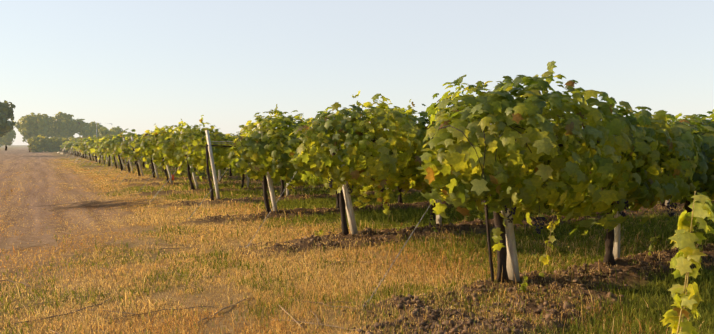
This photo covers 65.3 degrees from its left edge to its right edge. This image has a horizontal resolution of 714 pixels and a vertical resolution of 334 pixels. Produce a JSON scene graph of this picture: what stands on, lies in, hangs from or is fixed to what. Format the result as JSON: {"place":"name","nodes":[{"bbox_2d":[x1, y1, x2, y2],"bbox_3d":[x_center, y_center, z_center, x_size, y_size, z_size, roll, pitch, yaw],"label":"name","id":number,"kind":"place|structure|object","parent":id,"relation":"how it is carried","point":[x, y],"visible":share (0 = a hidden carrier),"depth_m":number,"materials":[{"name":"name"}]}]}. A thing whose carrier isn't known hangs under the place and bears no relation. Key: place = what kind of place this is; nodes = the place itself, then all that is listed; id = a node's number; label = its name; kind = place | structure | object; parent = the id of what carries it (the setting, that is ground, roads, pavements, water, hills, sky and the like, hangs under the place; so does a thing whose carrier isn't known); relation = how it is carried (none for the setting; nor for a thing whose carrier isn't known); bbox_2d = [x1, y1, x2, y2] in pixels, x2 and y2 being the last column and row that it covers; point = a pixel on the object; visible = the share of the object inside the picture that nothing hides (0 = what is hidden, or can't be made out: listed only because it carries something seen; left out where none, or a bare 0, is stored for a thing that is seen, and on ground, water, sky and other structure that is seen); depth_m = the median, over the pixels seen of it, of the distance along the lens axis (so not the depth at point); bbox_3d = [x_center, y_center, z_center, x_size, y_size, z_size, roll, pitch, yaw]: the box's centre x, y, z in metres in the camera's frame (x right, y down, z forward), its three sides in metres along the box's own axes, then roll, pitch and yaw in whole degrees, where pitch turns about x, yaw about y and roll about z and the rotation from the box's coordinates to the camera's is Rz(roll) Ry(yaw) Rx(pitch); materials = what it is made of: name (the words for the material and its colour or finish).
{"place":"outdoors","nodes":[
{"label":"outdoors","id":0,"kind":"place"},
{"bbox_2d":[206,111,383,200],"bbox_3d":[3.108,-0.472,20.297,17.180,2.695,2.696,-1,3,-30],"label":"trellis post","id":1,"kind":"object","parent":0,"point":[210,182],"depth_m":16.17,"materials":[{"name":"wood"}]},
{"bbox_2d":[0,158,713,333],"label":"grass","id":2,"kind":"structure","parent":0,"point":[459,217],"depth_m":7.50,"materials":[{"name":"plant"}]},
{"bbox_2d":[0,145,713,333],"bbox_3d":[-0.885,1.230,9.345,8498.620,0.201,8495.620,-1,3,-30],"label":"ground","id":3,"kind":"structure","parent":0,"point":[18,153],"depth_m":8.21,"materials":[{"name":"brown soil"}]},
{"bbox_2d":[0,130,15,149],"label":"tree","id":4,"kind":"object","parent":3,"relation":"on","point":[7,138],"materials":[{"name":"green plant"}]},
{"bbox_2d":[0,100,15,136],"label":"tree","id":5,"kind":"object","parent":3,"relation":"on","point":[6,112],"visible":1,"depth_m":84.72,"materials":[{"name":"green plant"}]},
{"bbox_2d":[13,113,53,142],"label":"tree","id":6,"kind":"object","parent":3,"relation":"on","point":[29,126],"visible":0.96,"depth_m":156.93,"materials":[{"name":"green plant"}]},
{"bbox_2d":[50,112,86,137],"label":"tree","id":7,"kind":"object","parent":3,"relation":"on","point":[66,125],"visible":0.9,"depth_m":165.17,"materials":[{"name":"green plant"}]},
{"bbox_2d":[27,134,115,151],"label":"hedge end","id":8,"kind":"object","parent":3,"relation":"on","point":[39,143],"depth_m":129.79,"materials":[{"name":"green plant"}]},
{"bbox_2d":[75,139,103,158],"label":"vine","id":9,"kind":"object","parent":3,"relation":"on","point":[76,146],"depth_m":65.07,"materials":[{"name":"green plant"}]},
{"bbox_2d":[80,137,101,160],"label":"vine","id":10,"kind":"object","parent":3,"relation":"on","point":[84,149],"depth_m":55.23,"materials":[{"name":"green plant"}]},
{"bbox_2d":[78,138,105,159],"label":"vine","id":11,"kind":"object","parent":3,"relation":"on","point":[84,140],"depth_m":62.26,"materials":[{"name":"green plant"}]},
{"bbox_2d":[79,121,109,137],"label":"tree","id":12,"kind":"object","parent":3,"relation":"on","point":[89,129],"visible":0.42,"depth_m":165.89,"materials":[{"name":"green plant"}]},
{"bbox_2d":[85,136,107,161],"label":"vine","id":13,"kind":"object","parent":3,"relation":"on","point":[88,143],"depth_m":52.06,"materials":[{"name":"green plant"}]},
{"bbox_2d":[99,127,117,136],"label":"tree","id":14,"kind":"object","parent":3,"relation":"on","point":[103,131],"visible":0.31,"depth_m":142.28,"materials":[{"name":"green plant"}]},
{"bbox_2d":[93,134,129,163],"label":"vine","id":15,"kind":"object","parent":3,"relation":"on","point":[99,154],"depth_m":45.30,"materials":[{"name":"green plant"}]},
{"bbox_2d":[90,136,135,165],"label":"vine","id":16,"kind":"object","parent":3,"relation":"on","point":[106,138],"depth_m":42.07,"materials":[{"name":"green plant"}]},
{"bbox_2d":[110,126,122,134],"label":"tree","id":17,"kind":"object","parent":3,"relation":"on","point":[117,128],"visible":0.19,"depth_m":153.64,"materials":[{"name":"green plant"}]},
{"bbox_2d":[88,137,145,163],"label":"vine","id":18,"kind":"object","parent":3,"relation":"on","point":[90,146],"depth_m":48.81,"materials":[{"name":"green plant"}]},
{"bbox_2d":[103,129,151,170],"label":"vine","id":19,"kind":"object","parent":3,"relation":"on","point":[111,144],"depth_m":35.45,"materials":[{"name":"green plant"}]},
{"bbox_2d":[100,134,171,167],"bbox_3d":[-13.060,-1.195,41.764,11.384,2.436,2.415,-1,3,-30],"label":"vine","id":20,"kind":"object","parent":3,"relation":"on","point":[104,149],"depth_m":38.89,"materials":[{"name":"green plant"}]},
{"bbox_2d":[118,136,211,175],"bbox_3d":[-5.087,-0.765,33.153,16.968,2.208,3.000,-1,3,-30],"label":"vine","id":21,"kind":"object","parent":3,"relation":"on","point":[125,148],"depth_m":28.83,"materials":[{"name":"green plant"}]},
{"bbox_2d":[114,133,224,172],"bbox_3d":[-6.834,-0.978,36.569,16.844,2.430,2.784,-1,3,-30],"label":"vine","id":22,"kind":"object","parent":3,"relation":"on","point":[128,136],"depth_m":32.33,"materials":[{"name":"green plant"}]},
{"bbox_2d":[147,134,198,177],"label":"concrete posts","id":23,"kind":"object","parent":3,"relation":"on","point":[155,167],"visible":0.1,"depth_m":26.24,"materials":[{"name":"grey concrete"}]},
{"bbox_2d":[123,138,226,172],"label":"concrete posts","id":24,"kind":"object","parent":3,"relation":"on","point":[131,165],"visible":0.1,"depth_m":32.79,"materials":[{"name":"grey concrete"}]},
{"bbox_2d":[133,128,232,177],"bbox_3d":[-3.118,-0.751,29.905,16.735,2.443,2.392,-1,3,-30],"label":"vine","id":25,"kind":"object","parent":3,"relation":"on","point":[137,152],"depth_m":25.61,"materials":[{"name":"green plant"}]},
{"bbox_2d":[131,137,246,175],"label":"concrete posts","id":26,"kind":"object","parent":3,"relation":"on","point":[140,164],"visible":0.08,"depth_m":29.47,"materials":[{"name":"grey concrete"}]},
{"bbox_2d":[159,134,219,183],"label":"concrete posts","id":27,"kind":"object","parent":3,"relation":"on","point":[169,173],"visible":0.1,"depth_m":22.90,"materials":[{"name":"grey concrete"}]},
{"bbox_2d":[138,122,257,183],"bbox_3d":[-1.327,-0.687,26.453,17.061,2.639,2.447,-1,3,-30],"label":"vine","id":28,"kind":"object","parent":3,"relation":"on","point":[156,139],"depth_m":22.14,"materials":[{"name":"green plant"}]},
{"bbox_2d":[183,132,248,188],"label":"concrete posts","id":29,"kind":"object","parent":3,"relation":"on","point":[195,179],"visible":0.17,"depth_m":19.64,"materials":[{"name":"grey concrete"}]},
{"bbox_2d":[0,197,451,333],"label":"pruned canes","id":30,"kind":"object","parent":3,"relation":"on","point":[97,203],"visible":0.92,"depth_m":8.44,"materials":[{"name":"brown wood"}]},
{"bbox_2d":[158,115,331,189],"bbox_3d":[0.612,-0.614,23.201,17.006,2.751,3.125,-1,3,-30],"label":"vine","id":31,"kind":"object","parent":3,"relation":"on","point":[221,158],"depth_m":19.00,"materials":[{"name":"green plant"}]},
{"bbox_2d":[257,123,277,210],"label":"concrete posts","id":32,"kind":"object","parent":3,"relation":"on","point":[271,190],"visible":0.08,"depth_m":13.01,"materials":[{"name":"grey concrete"}]},
{"bbox_2d":[187,132,291,219],"bbox_3d":[8.030,-0.070,18.748,27.011,2.172,0.907,-1,3,-30],"label":"trellis wire","id":33,"kind":"object","parent":32,"relation":"attached to","point":[206,195],"visible":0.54,"depth_m":12.28,"materials":[{"name":"grey metal"}]},
{"bbox_2d":[205,130,387,198],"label":"concrete posts","id":34,"kind":"object","parent":3,"relation":"on","point":[213,165],"visible":0.17,"depth_m":16.13,"materials":[{"name":"grey concrete"}]},
{"bbox_2d":[149,136,235,202],"bbox_3d":[2.377,-0.069,19.908,18.770,2.140,0.908,-1,3,-30],"label":"trellis wire","id":35,"kind":"object","parent":34,"relation":"attached to","point":[190,153],"visible":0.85,"depth_m":15.84,"materials":[{"name":"grey metal"}]},
{"bbox_2d":[227,104,417,212],"bbox_3d":[8.424,-0.404,19.024,26.147,2.640,3.128,-1,3,-30],"label":"vine","id":36,"kind":"object","parent":3,"relation":"on","point":[255,156],"depth_m":12.27,"materials":[{"name":"green plant"}]},
{"bbox_2d":[170,201,713,333],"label":"soil clods","id":37,"kind":"object","parent":3,"relation":"on","point":[553,311],"visible":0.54,"depth_m":5.70,"materials":[{"name":"brown soil"}]},
{"bbox_2d":[288,91,664,234],"bbox_3d":[10.166,-0.225,15.667,26.322,2.576,2.720,-1,3,-30],"label":"vine","id":38,"kind":"object","parent":3,"relation":"on","point":[383,166],"depth_m":9.05,"materials":[{"name":"green plant"}]},
{"bbox_2d":[328,114,669,233],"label":"concrete posts","id":39,"kind":"object","parent":3,"relation":"on","point":[350,215],"visible":0.12,"depth_m":9.73,"materials":[{"name":"grey concrete"}]},
{"bbox_2d":[245,128,386,247],"bbox_3d":[9.874,0.052,15.427,26.861,2.213,0.905,-1,3,-30],"label":"trellis wire","id":40,"kind":"object","parent":39,"relation":"attached to","point":[280,196],"visible":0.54,"depth_m":9.03,"materials":[{"name":"grey metal"}]},
{"bbox_2d":[539,216,558,276],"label":"shoot","id":41,"kind":"object","parent":3,"relation":"on","point":[547,257],"depth_m":6.57,"materials":[{"name":"green plant"}]},
{"bbox_2d":[490,114,620,281],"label":"concrete posts","id":42,"kind":"object","parent":3,"relation":"on","point":[512,266],"visible":0.17,"depth_m":6.44,"materials":[{"name":"grey concrete"}]},
{"bbox_2d":[363,120,669,305],"bbox_3d":[11.671,0.195,12.081,26.745,2.148,0.904,-1,3,-30],"label":"trellis wire","id":43,"kind":"object","parent":42,"relation":"attached to","point":[410,236],"visible":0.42,"depth_m":5.72,"materials":[{"name":"grey metal"}]},
{"bbox_2d":[416,61,713,282],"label":"vine","id":44,"kind":"object","parent":3,"relation":"on","point":[661,159],"depth_m":5.75,"materials":[{"name":"green plant"}]},
{"bbox_2d":[328,178,676,233],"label":"grape bunches","id":45,"kind":"object","parent":44,"relation":"hanging from","point":[538,230],"visible":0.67,"depth_m":5.93,"materials":[{"name":"green food"}]},
{"bbox_2d":[668,221,702,333],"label":"vine leaves","id":46,"kind":"object","parent":3,"relation":"on","point":[677,274],"depth_m":3.55,"materials":[{"name":"green plant"}]},
{"bbox_2d":[660,191,713,333],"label":"grapevine shoot","id":47,"kind":"object","parent":3,"relation":"on","point":[683,239],"depth_m":3.39,"materials":[{"name":"green plant"}]},
{"bbox_2d":[0,0,713,144],"label":"sky","id":48,"kind":"structure","parent":0,"point":[138,65],"materials":[{"name":"blue"}]},
{"bbox_2d":[162,170,713,292],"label":"weed","id":49,"kind":"object","parent":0,"point":[522,287],"depth_m":9.99,"materials":[{"name":"green plant"}]}
]}

